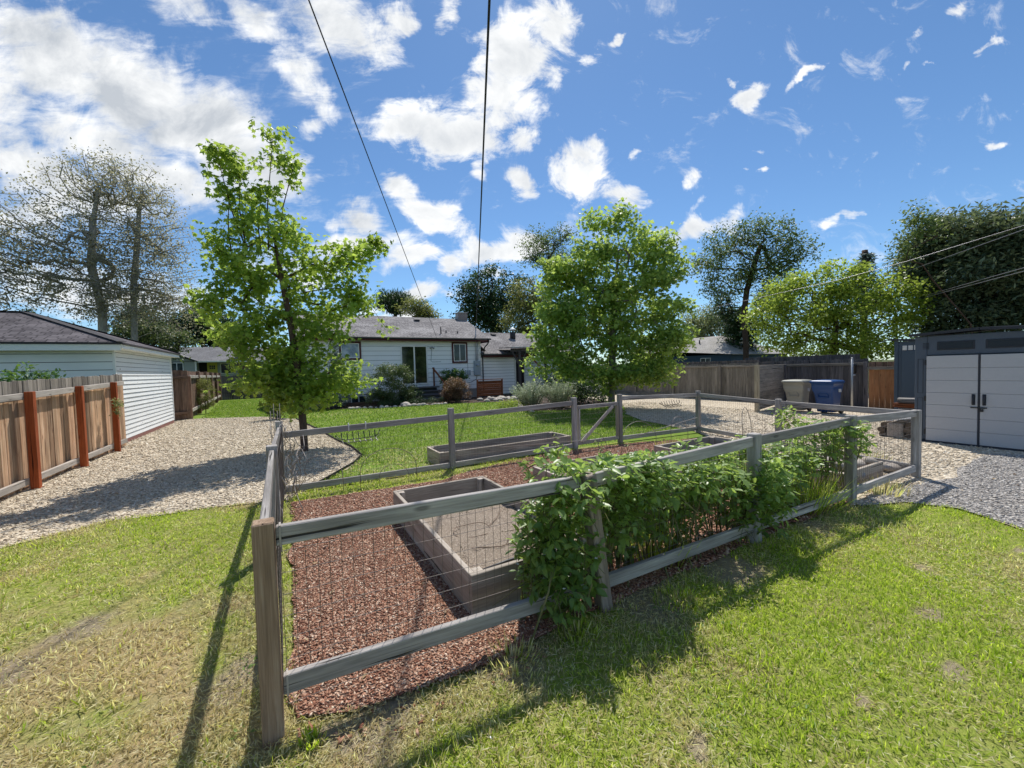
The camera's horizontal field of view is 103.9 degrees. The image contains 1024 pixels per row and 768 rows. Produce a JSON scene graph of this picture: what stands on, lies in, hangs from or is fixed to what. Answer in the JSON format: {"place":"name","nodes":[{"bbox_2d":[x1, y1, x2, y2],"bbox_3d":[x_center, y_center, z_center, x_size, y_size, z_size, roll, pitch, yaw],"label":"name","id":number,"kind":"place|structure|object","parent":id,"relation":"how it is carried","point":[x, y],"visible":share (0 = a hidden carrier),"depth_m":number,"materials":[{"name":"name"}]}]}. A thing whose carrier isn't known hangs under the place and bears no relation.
{"place":"outdoors","nodes":[
{"label":"outdoors","id":0,"kind":"place"},
{"bbox_2d":[0,497,296,757],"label":"lawn grass","id":1,"kind":"structure","parent":0,"point":[110,692],"depth_m":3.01,"materials":[{"name":"green plant"}]},
{"bbox_2d":[0,417,358,547],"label":"gravel drive","id":2,"kind":"structure","parent":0,"point":[82,521],"depth_m":6.42,"materials":[{"name":"beige gravel"}]},
{"bbox_2d":[0,361,54,381],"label":"climbing vine","id":3,"kind":"object","parent":2,"relation":"on","point":[11,375],"visible":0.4,"depth_m":6.65,"materials":[{"name":"green plant"}]},
{"bbox_2d":[20,368,68,378],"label":"climbing vine","id":4,"kind":"object","parent":2,"relation":"on","point":[54,374],"visible":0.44,"depth_m":7.59,"materials":[{"name":"green plant"}]},
{"bbox_2d":[0,374,127,499],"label":"plank fence","id":5,"kind":"object","parent":2,"relation":"on","point":[49,428],"visible":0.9,"depth_m":7.01,"materials":[{"name":"brown wood"}]},
{"bbox_2d":[181,117,399,450],"bbox_3d":[-4.654,-2.035,8.866,4.173,7.066,2.239,-3,2,-29],"label":"maple tree","id":6,"kind":"object","parent":2,"relation":"on","point":[291,376],"visible":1,"depth_m":8.42,"materials":[{"name":"green plant"}]},
{"bbox_2d":[296,418,361,480],"bbox_3d":[-5.063,1.378,10.664,1.002,0.070,10.504,-3,2,-29],"label":"lawn edging","id":7,"kind":"object","parent":2,"relation":"on","point":[328,477],"visible":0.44,"depth_m":7.59,"materials":[{"name":"black rubber"}]},
{"bbox_2d":[0,439,359,546],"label":"gravel","id":8,"kind":"structure","parent":0,"point":[124,503],"depth_m":6.20,"materials":[{"name":"beige gravel"}]},
{"bbox_2d":[89,417,333,463],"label":"gravel","id":9,"kind":"structure","parent":0,"point":[217,428],"depth_m":11.00,"materials":[{"name":"beige gravel"}]},
{"bbox_2d":[308,0,436,337],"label":"overhead cable","id":10,"kind":"object","parent":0,"point":[359,132],"visible":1,"depth_m":6.92,"materials":[{"name":"black rubber"}]},
{"bbox_2d":[202,398,555,427],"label":"lawn grass","id":11,"kind":"structure","parent":0,"point":[245,411],"depth_m":16.93,"materials":[{"name":"green plant"}]},
{"bbox_2d":[193,394,706,480],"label":"back lawn","id":12,"kind":"structure","parent":0,"point":[688,435],"depth_m":10.81,"materials":[{"name":"green plant"}]},
{"bbox_2d":[172,370,221,420],"bbox_3d":[-16.850,0.314,22.269,0.636,1.982,15.890,-3,2,-30],"label":"old fence","id":13,"kind":"object","parent":12,"relation":"on","point":[185,394],"visible":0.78,"depth_m":16.07,"materials":[{"name":"brown wood"}]},
{"bbox_2d":[196,377,217,412],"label":"hedge shrub","id":14,"kind":"object","parent":12,"relation":"on","point":[202,383],"visible":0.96,"depth_m":18.39,"materials":[{"name":"green plant"}]},
{"bbox_2d":[221,375,268,399],"bbox_3d":[-17.519,0.095,31.422,8.800,1.770,0.084,-3,2,-29],"label":"fence","id":15,"kind":"object","parent":12,"relation":"on","point":[226,395],"visible":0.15,"depth_m":29.63,"materials":[{"name":"wood"}]},
{"bbox_2d":[427,431,570,464],"bbox_3d":[-0.178,1.234,7.787,2.800,0.260,0.700,-3,2,-29],"label":"raised bed","id":16,"kind":"object","parent":12,"relation":"on","point":[440,453],"visible":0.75,"depth_m":7.60,"materials":[{"name":"grey wood"}]},
{"bbox_2d":[519,197,703,408],"bbox_3d":[3.614,-2.959,15.310,6.701,7.962,4.143,-1,2,21],"label":"maple tree","id":17,"kind":"object","parent":12,"relation":"on","point":[567,315],"visible":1,"depth_m":14.73,"materials":[{"name":"green plant"}]},
{"bbox_2d":[327,393,607,410],"bbox_3d":[-1.316,0.958,19.402,13.410,0.001,10.440,-3,2,-29],"label":"planting bed","id":18,"kind":"object","parent":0,"point":[468,399],"visible":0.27,"depth_m":20.16,"materials":[{"name":"brown soil"}]},
{"bbox_2d":[325,340,351,407],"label":"arborvitae","id":19,"kind":"object","parent":18,"relation":"on","point":[340,358],"visible":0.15,"depth_m":19.44,"materials":[{"name":"green plant"}]},
{"bbox_2d":[362,362,418,405],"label":"leafy bush","id":20,"kind":"object","parent":18,"relation":"on","point":[389,374],"visible":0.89,"depth_m":19.85,"materials":[{"name":"green plant"}]},
{"bbox_2d":[376,394,459,405],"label":"ground cover","id":21,"kind":"object","parent":18,"relation":"on","point":[404,400],"visible":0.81,"depth_m":19.96,"materials":[{"name":"green plant"}]},
{"bbox_2d":[439,368,469,395],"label":"laurel bush","id":22,"kind":"object","parent":18,"relation":"on","point":[455,373],"visible":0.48,"depth_m":22.53,"materials":[{"name":"green plant"}]},
{"bbox_2d":[438,377,471,402],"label":"barberry bush","id":23,"kind":"object","parent":18,"relation":"on","point":[455,387],"visible":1,"depth_m":20.69,"materials":[{"name":"brown plant"}]},
{"bbox_2d":[476,378,502,397],"bbox_3d":[-1.273,0.276,23.262,1.710,1.135,0.100,-3,2,-29],"label":"slatted screen","id":24,"kind":"object","parent":18,"relation":"on","point":[484,388],"visible":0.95,"depth_m":23.21,"materials":[{"name":"brown wood"}]},
{"bbox_2d":[488,397,526,408],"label":"ground cover","id":25,"kind":"object","parent":18,"relation":"on","point":[509,403],"visible":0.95,"depth_m":16.66,"materials":[{"name":"green plant"}]},
{"bbox_2d":[510,378,552,405],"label":"sage bush","id":26,"kind":"object","parent":18,"relation":"on","point":[532,393],"visible":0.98,"depth_m":16.27,"materials":[{"name":"green plant"}]},
{"bbox_2d":[543,379,576,407],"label":"sage bush","id":27,"kind":"object","parent":18,"relation":"on","point":[559,391],"visible":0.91,"depth_m":16.27,"materials":[{"name":"green plant"}]},
{"bbox_2d":[536,372,615,404],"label":"leafy bush","id":28,"kind":"object","parent":18,"relation":"on","point":[582,391],"visible":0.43,"depth_m":18.05,"materials":[{"name":"green plant"}]},
{"bbox_2d":[0,441,1023,767],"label":"lawn","id":29,"kind":"structure","parent":0,"point":[740,561],"depth_m":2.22,"materials":[{"name":"green plant"}]},
{"bbox_2d":[251,391,921,749],"bbox_3d":[1.651,0.901,5.797,8.860,1.107,4.480,-3,2,-29],"label":"garden fence","id":30,"kind":"object","parent":29,"relation":"on","point":[272,533],"visible":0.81,"depth_m":2.58,"materials":[{"name":"grey wood"}]},
{"bbox_2d":[270,418,307,520],"bbox_3d":[-2.525,0.910,4.531,0.361,0.964,2.739,-3,2,-29],"label":"wire tangle","id":31,"kind":"object","parent":30,"relation":"attached to","point":[295,478],"visible":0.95,"depth_m":4.39,"materials":[{"name":"grey metal"}]},
{"bbox_2d":[335,421,379,443],"bbox_3d":[-2.277,0.714,5.951,0.640,0.279,0.200,-3,2,-29],"label":"hanging trough","id":32,"kind":"object","parent":30,"relation":"hanging from","point":[358,436],"visible":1,"depth_m":5.95,"materials":[{"name":"black metal"}]},
{"bbox_2d":[577,402,618,444],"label":"garden gate","id":33,"kind":"structure","parent":30,"relation":"attached to","point":[600,420],"depth_m":8.35,"materials":[{"name":"grey wood"}]},
{"bbox_2d":[0,0,1023,364],"label":"sky","id":34,"kind":"structure","parent":0,"point":[700,114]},
{"bbox_2d":[286,438,871,715],"bbox_3d":[1.458,1.386,5.623,8.075,0.001,4.342,-3,2,-29],"label":"mulch bed","id":35,"kind":"object","parent":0,"point":[687,567],"visible":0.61,"depth_m":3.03,"materials":[{"name":"brown wood"}]},
{"bbox_2d":[291,528,675,718],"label":"wood chips","id":36,"kind":"object","parent":35,"relation":"on","point":[440,653],"visible":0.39,"depth_m":2.68,"materials":[{"name":"brown wood"}]},
{"bbox_2d":[393,476,589,614],"bbox_3d":[-0.315,1.365,3.880,1.130,0.300,2.220,-3,2,-29],"label":"raised bed","id":37,"kind":"object","parent":35,"relation":"on","point":[444,546],"visible":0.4,"depth_m":3.37,"materials":[{"name":"grey wood"}]},
{"bbox_2d":[517,441,569,482],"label":"bramble shoot","id":38,"kind":"object","parent":35,"relation":"on","point":[553,452],"visible":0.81,"depth_m":3.17,"materials":[{"name":"green plant"}]},
{"bbox_2d":[532,453,714,513],"bbox_3d":[1.368,1.278,5.210,1.470,0.280,1.790,-3,2,-29],"label":"raised bed","id":39,"kind":"object","parent":35,"relation":"on","point":[537,470],"visible":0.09,"depth_m":5.56,"materials":[{"name":"grey wood"}]},
{"bbox_2d":[574,448,698,587],"bbox_3d":[0.939,0.984,3.179,1.299,1.050,1.002,-3,2,-29],"label":"blackberry bush","id":40,"kind":"object","parent":35,"relation":"on","point":[629,491],"visible":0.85,"depth_m":2.90,"materials":[{"name":"green plant"}]},
{"bbox_2d":[613,517,706,569],"bbox_3d":[1.153,1.288,3.426,1.069,0.410,1.002,-3,2,-29],"label":"grass tuft","id":41,"kind":"object","parent":35,"relation":"on","point":[662,550],"visible":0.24,"depth_m":3.36,"materials":[{"name":"green plant"}]},
{"bbox_2d":[654,436,744,467],"bbox_3d":[3.278,1.161,6.889,1.550,0.280,0.750,-3,2,-29],"label":"raised bed","id":42,"kind":"object","parent":35,"relation":"on","point":[712,440],"visible":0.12,"depth_m":7.23,"materials":[{"name":"grey wood"}]},
{"bbox_2d":[646,436,803,560],"bbox_3d":[1.783,0.998,3.676,1.309,0.941,1.097,-3,2,-29],"label":"blackberry bush","id":43,"kind":"object","parent":35,"relation":"on","point":[725,477],"visible":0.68,"depth_m":3.51,"materials":[{"name":"green plant"}]},
{"bbox_2d":[719,429,852,519],"bbox_3d":[2.901,0.966,4.338,1.876,0.891,0.959,-3,2,-29],"label":"blackberry bush","id":44,"kind":"object","parent":35,"relation":"on","point":[786,461],"visible":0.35,"depth_m":4.30,"materials":[{"name":"green plant"}]},
{"bbox_2d":[767,405,811,443],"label":"bramble shoot","id":45,"kind":"object","parent":35,"relation":"on","point":[783,419],"visible":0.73,"depth_m":5.79,"materials":[{"name":"green plant"}]},
{"bbox_2d":[780,455,870,516],"bbox_3d":[3.165,1.082,4.536,1.226,0.626,1.243,-1,2,15],"label":"grass tuft","id":46,"kind":"object","parent":35,"relation":"on","point":[811,496],"visible":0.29,"depth_m":4.27,"materials":[{"name":"green plant"}]},
{"bbox_2d":[793,417,876,506],"bbox_3d":[3.793,0.873,4.702,1.131,0.997,0.654,-2,2,-16],"label":"blackberry bush","id":47,"kind":"object","parent":35,"relation":"on","point":[860,433],"visible":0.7,"depth_m":4.56,"materials":[{"name":"green plant"}]},
{"bbox_2d":[795,453,882,490],"bbox_3d":[4.421,1.199,5.571,1.150,0.240,0.770,-3,2,-29],"label":"raised bed","id":48,"kind":"object","parent":35,"relation":"on","point":[872,471],"visible":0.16,"depth_m":5.28,"materials":[{"name":"grey wood"}]},
{"bbox_2d":[491,360,893,396],"bbox_3d":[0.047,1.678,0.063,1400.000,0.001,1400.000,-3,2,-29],"label":"ground","id":49,"kind":"structure","parent":0,"point":[868,377],"depth_m":61.20,"materials":[{"name":"beige gravel"}]},
{"bbox_2d":[0,137,181,332],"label":"sycamore tree","id":50,"kind":"object","parent":49,"relation":"on","point":[90,265],"visible":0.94,"depth_m":21.22,"materials":[{"name":"grey plant"}]},
{"bbox_2d":[0,310,181,441],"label":"garage","id":51,"kind":"structure","parent":49,"relation":"on","point":[45,343],"depth_m":10.26,"materials":[{"name":"white"}]},
{"bbox_2d":[48,140,208,343],"bbox_3d":[-21.826,-6.019,23.374,5.404,14.788,6.281,-1,2,20],"label":"sycamore tree","id":52,"kind":"object","parent":49,"relation":"on","point":[155,254],"visible":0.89,"depth_m":23.21,"materials":[{"name":"grey plant"}]},
{"bbox_2d":[107,300,200,346],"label":"leafy tree","id":53,"kind":"object","parent":49,"relation":"on","point":[154,314],"visible":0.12,"depth_m":37.01,"materials":[{"name":"green plant"}]},
{"bbox_2d":[108,315,207,362],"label":"leafy tree","id":54,"kind":"object","parent":49,"relation":"on","point":[152,339],"visible":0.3,"depth_m":25.47,"materials":[{"name":"green plant"}]},
{"bbox_2d":[158,303,238,346],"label":"leafy tree","id":55,"kind":"object","parent":49,"relation":"on","point":[224,317],"visible":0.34,"depth_m":38.40,"materials":[{"name":"green plant"}]},
{"bbox_2d":[168,347,278,390],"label":"house","id":56,"kind":"structure","parent":49,"relation":"on","point":[205,359],"depth_m":34.93,"materials":[{"name":"grey"}]},
{"bbox_2d":[371,287,413,316],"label":"juniper tree","id":57,"kind":"object","parent":49,"relation":"on","point":[388,300],"visible":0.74,"depth_m":47.01,"materials":[{"name":"green plant"}]},
{"bbox_2d":[393,295,442,317],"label":"leafy tree","id":58,"kind":"object","parent":49,"relation":"on","point":[417,309],"visible":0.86,"depth_m":43.92,"materials":[{"name":"green plant"}]},
{"bbox_2d":[296,312,573,405],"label":"house","id":59,"kind":"structure","parent":49,"relation":"on","point":[460,342],"depth_m":23.66,"materials":[{"name":"wood"}]},
{"bbox_2d":[339,341,361,359],"bbox_3d":[-8.466,-1.743,20.982,1.080,0.960,0.055,-3,2,-29],"label":"window","id":60,"kind":"structure","parent":59,"relation":"in","point":[351,348],"depth_m":21.02,"materials":[{"name":"glass"}]},
{"bbox_2d":[400,345,428,384],"bbox_3d":[-5.507,-1.073,22.672,1.530,2.210,0.036,-3,2,-29],"label":"sliding door","id":61,"kind":"structure","parent":59,"relation":"in","point":[415,357],"depth_m":22.70,"materials":[{"name":"white paint"}]},
{"bbox_2d":[452,342,467,362],"bbox_3d":[-3.122,-1.880,23.985,0.980,1.230,0.055,-3,2,-29],"label":"window","id":62,"kind":"structure","parent":59,"relation":"in","point":[459,349],"depth_m":23.98,"materials":[{"name":"glass"}]},
{"bbox_2d":[476,0,490,322],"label":"overhead cable","id":63,"kind":"object","parent":59,"relation":"attached to","point":[487,42],"visible":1,"depth_m":6.94,"materials":[{"name":"black rubber"}]},
{"bbox_2d":[446,258,538,332],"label":"leafy tree","id":64,"kind":"object","parent":49,"relation":"on","point":[487,302],"visible":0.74,"depth_m":43.25,"materials":[{"name":"green plant"}]},
{"bbox_2d":[495,275,555,333],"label":"leafy tree","id":65,"kind":"object","parent":49,"relation":"on","point":[525,307],"visible":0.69,"depth_m":34.68,"materials":[{"name":"green plant"}]},
{"bbox_2d":[512,221,584,329],"bbox_3d":[3.722,-8.097,39.458,6.952,16.309,4.713,-1,2,16],"label":"locust tree","id":66,"kind":"object","parent":49,"relation":"on","point":[544,241],"visible":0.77,"depth_m":39.04,"materials":[{"name":"green plant"}]},
{"bbox_2d":[630,336,786,363],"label":"house","id":67,"kind":"structure","parent":49,"relation":"on","point":[708,349],"depth_m":36.57,"materials":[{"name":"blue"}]},
{"bbox_2d":[677,303,739,338],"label":"willow tree","id":68,"kind":"object","parent":49,"relation":"on","point":[705,326],"visible":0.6,"depth_m":49.28,"materials":[{"name":"green plant"}]},
{"bbox_2d":[705,279,783,350],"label":"conifer tree","id":69,"kind":"object","parent":49,"relation":"on","point":[733,326],"visible":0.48,"depth_m":36.13,"materials":[{"name":"green plant"}]},
{"bbox_2d":[685,206,830,359],"bbox_3d":[19.213,-7.147,32.435,10.316,14.073,5.304,0,2,28],"label":"locust tree","id":70,"kind":"object","parent":49,"relation":"on","point":[771,264],"visible":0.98,"depth_m":31.97,"materials":[{"name":"green plant"}]},
{"bbox_2d":[737,254,944,361],"bbox_3d":[16.075,-3.037,20.386,8.210,6.941,5.090,0,2,29],"label":"ash tree","id":71,"kind":"object","parent":49,"relation":"on","point":[844,290],"visible":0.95,"depth_m":19.62,"materials":[{"name":"green plant"}]},
{"bbox_2d":[840,250,895,356],"bbox_3d":[26.162,-5.059,29.879,4.007,9.705,4.008,0,3,40],"label":"spruce tree","id":72,"kind":"object","parent":49,"relation":"on","point":[866,256],"visible":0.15,"depth_m":29.43,"materials":[{"name":"green plant"}]},
{"bbox_2d":[882,198,972,333],"bbox_3d":[17.939,-3.753,17.361,2.294,8.501,2.877,-3,2,-29],"label":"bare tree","id":73,"kind":"object","parent":49,"relation":"on","point":[918,219],"visible":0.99,"depth_m":17.32,"materials":[{"name":"green plant"}]},
{"bbox_2d":[877,197,1023,336],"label":"cedar tree","id":74,"kind":"object","parent":49,"relation":"on","point":[998,301],"visible":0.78,"depth_m":17.38,"materials":[{"name":"green plant"}]},
{"bbox_2d":[588,394,1023,529],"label":"gravel yard","id":75,"kind":"structure","parent":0,"point":[711,403],"depth_m":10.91,"materials":[{"name":"beige gravel"}]},
{"bbox_2d":[565,360,758,399],"bbox_3d":[6.723,-0.250,22.681,0.159,1.782,14.050,-3,2,-29],"label":"plank fence","id":76,"kind":"object","parent":75,"relation":"on","point":[735,378],"visible":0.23,"depth_m":18.46,"materials":[{"name":"brown wood"}]},
{"bbox_2d":[754,364,785,411],"bbox_3d":[9.341,0.084,14.398,3.685,1.590,0.148,-4,3,-43],"label":"divider screen","id":77,"kind":"object","parent":75,"relation":"on","point":[773,391],"visible":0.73,"depth_m":14.08,"materials":[{"name":"grey wood"}]},
{"bbox_2d":[781,379,811,410],"bbox_3d":[9.362,0.373,13.147,0.830,1.045,0.670,-3,3,-33],"label":"wheelie bin","id":78,"kind":"object","parent":75,"relation":"on","point":[796,390],"visible":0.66,"depth_m":12.94,"materials":[{"name":"beige plastic"}]},
{"bbox_2d":[745,354,868,406],"bbox_3d":[10.991,-0.151,15.402,0.389,1.872,4.317,-3,2,-29],"label":"shaded fence","id":79,"kind":"object","parent":75,"relation":"on","point":[826,367],"visible":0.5,"depth_m":14.39,"materials":[{"name":"wood"}]},
{"bbox_2d":[809,379,844,412],"bbox_3d":[9.773,0.390,12.414,0.847,1.045,0.691,-3,2,-29],"label":"wheelie bin","id":80,"kind":"object","parent":75,"relation":"on","point":[825,391],"visible":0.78,"depth_m":12.21,"materials":[{"name":"blue plastic"}]},
{"bbox_2d":[867,361,893,408],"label":"cedar gate","id":81,"kind":"structure","parent":75,"relation":"on","point":[881,388],"depth_m":13.11,"materials":[{"name":"orange wood"}]},
{"bbox_2d":[858,472,913,496],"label":"grass tuft","id":82,"kind":"object","parent":75,"relation":"on","point":[880,490],"visible":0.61,"depth_m":4.89,"materials":[{"name":"plant"}]},
{"bbox_2d":[887,420,908,437],"bbox_3d":[8.153,0.951,8.461,0.550,0.300,0.240,-3,3,-34],"label":"wood block","id":83,"kind":"object","parent":75,"relation":"on","point":[898,432],"depth_m":8.30,"materials":[{"name":"grey wood"}]},
{"bbox_2d":[890,339,914,408],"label":"storage shed","id":84,"kind":"structure","parent":75,"relation":"on","point":[904,368],"depth_m":11.17,"materials":[{"name":"grey plastic"}]},
{"bbox_2d":[901,350,914,397],"bbox_3d":[11.083,-0.170,10.934,0.030,1.500,0.700,-3,2,-29],"label":"door","id":85,"kind":"structure","parent":84,"relation":"in","point":[907,357],"depth_m":11.10,"materials":[{"name":"grey plastic"}]},
{"bbox_2d":[908,325,1023,451],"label":"storage shed","id":86,"kind":"structure","parent":75,"relation":"on","point":[969,389],"depth_m":7.30,"materials":[{"name":"grey plastic"}]},
{"bbox_2d":[924,355,977,444],"bbox_3d":[8.238,0.282,7.546,0.103,1.637,0.697,-3,2,-29],"label":"door","id":87,"kind":"structure","parent":86,"relation":"in","point":[951,380],"depth_m":7.52,"materials":[{"name":"grey plastic"}]},
{"bbox_2d":[937,340,974,349],"bbox_3d":[8.270,-0.722,7.478,0.019,0.160,0.485,-3,2,-29],"label":"window","id":88,"kind":"structure","parent":86,"relation":"in","point":[967,344],"depth_m":7.47,"materials":[{"name":"black glass"}]},
{"bbox_2d":[979,353,1023,449],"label":"door","id":89,"kind":"structure","parent":86,"relation":"in","point":[1002,375],"depth_m":6.99,"materials":[{"name":"grey plastic"}]},
{"bbox_2d":[986,337,1023,347],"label":"window","id":90,"kind":"structure","parent":86,"relation":"in","point":[1006,342],"depth_m":6.95,"materials":[{"name":"black glass"}]},
{"bbox_2d":[677,225,1023,315],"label":"overhead cable","id":91,"kind":"object","parent":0,"point":[872,270],"visible":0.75,"depth_m":14.59,"materials":[{"name":"black rubber"}]},
{"bbox_2d":[811,501,1023,579],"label":"lawn grass","id":92,"kind":"structure","parent":0,"point":[964,537],"depth_m":3.78,"materials":[{"name":"green plant"}]},
{"bbox_2d":[860,454,1023,527],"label":"gravel apron","id":93,"kind":"object","parent":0,"point":[959,471],"visible":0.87,"depth_m":4.82,"materials":[{"name":"grey gravel"}]},
{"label":"lawn","id":94,"kind":"structure","parent":0,"visible":0},
{"bbox_2d":[298,722,327,751],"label":"weed","id":95,"kind":"object","parent":94,"relation":"on","point":[315,733],"visible":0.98,"depth_m":1.81,"materials":[{"name":"green plant"}]},
{"bbox_2d":[289,448,579,503],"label":"lawn grass","id":96,"kind":"structure","parent":94,"relation":"on","point":[355,485],"depth_m":5.96,"materials":[{"name":"green plant"}]},
{"bbox_2d":[286,620,584,744],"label":"wood chips","id":97,"kind":"object","parent":94,"relation":"on","point":[339,739],"visible":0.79,"depth_m":1.91,"materials":[{"name":"brown wood"}]},
{"bbox_2d":[483,632,542,677],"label":"grass tuft","id":98,"kind":"object","parent":94,"relation":"on","point":[511,655],"visible":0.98,"depth_m":2.30,"materials":[{"name":"green plant"}]},
{"bbox_2d":[493,452,612,646],"bbox_3d":[0.335,1.066,2.635,0.953,1.196,0.604,-3,2,-29],"label":"blackberry bush","id":99,"kind":"object","parent":94,"relation":"on","point":[550,581],"visible":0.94,"depth_m":2.53,"materials":[{"name":"green plant"}]},
{"bbox_2d":[557,611,600,648],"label":"grass tuft","id":100,"kind":"object","parent":94,"relation":"on","point":[574,622],"visible":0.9,"depth_m":2.48,"materials":[{"name":"green plant"}]},
{"bbox_2d":[652,583,701,614],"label":"grass tuft","id":101,"kind":"object","parent":94,"relation":"on","point":[675,600],"visible":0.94,"depth_m":2.82,"materials":[{"name":"green plant"}]},
{"bbox_2d":[568,463,844,572],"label":"wood chips","id":102,"kind":"object","parent":94,"relation":"on","point":[727,549],"visible":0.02,"depth_m":3.62,"materials":[{"name":"brown wood"}]},
{"bbox_2d":[717,536,808,571],"bbox_3d":[2.137,1.424,3.483,0.709,0.080,0.727,-3,2,-29],"label":"grass tuft","id":103,"kind":"object","parent":94,"relation":"on","point":[767,540],"visible":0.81,"depth_m":3.43,"materials":[{"name":"green plant"}]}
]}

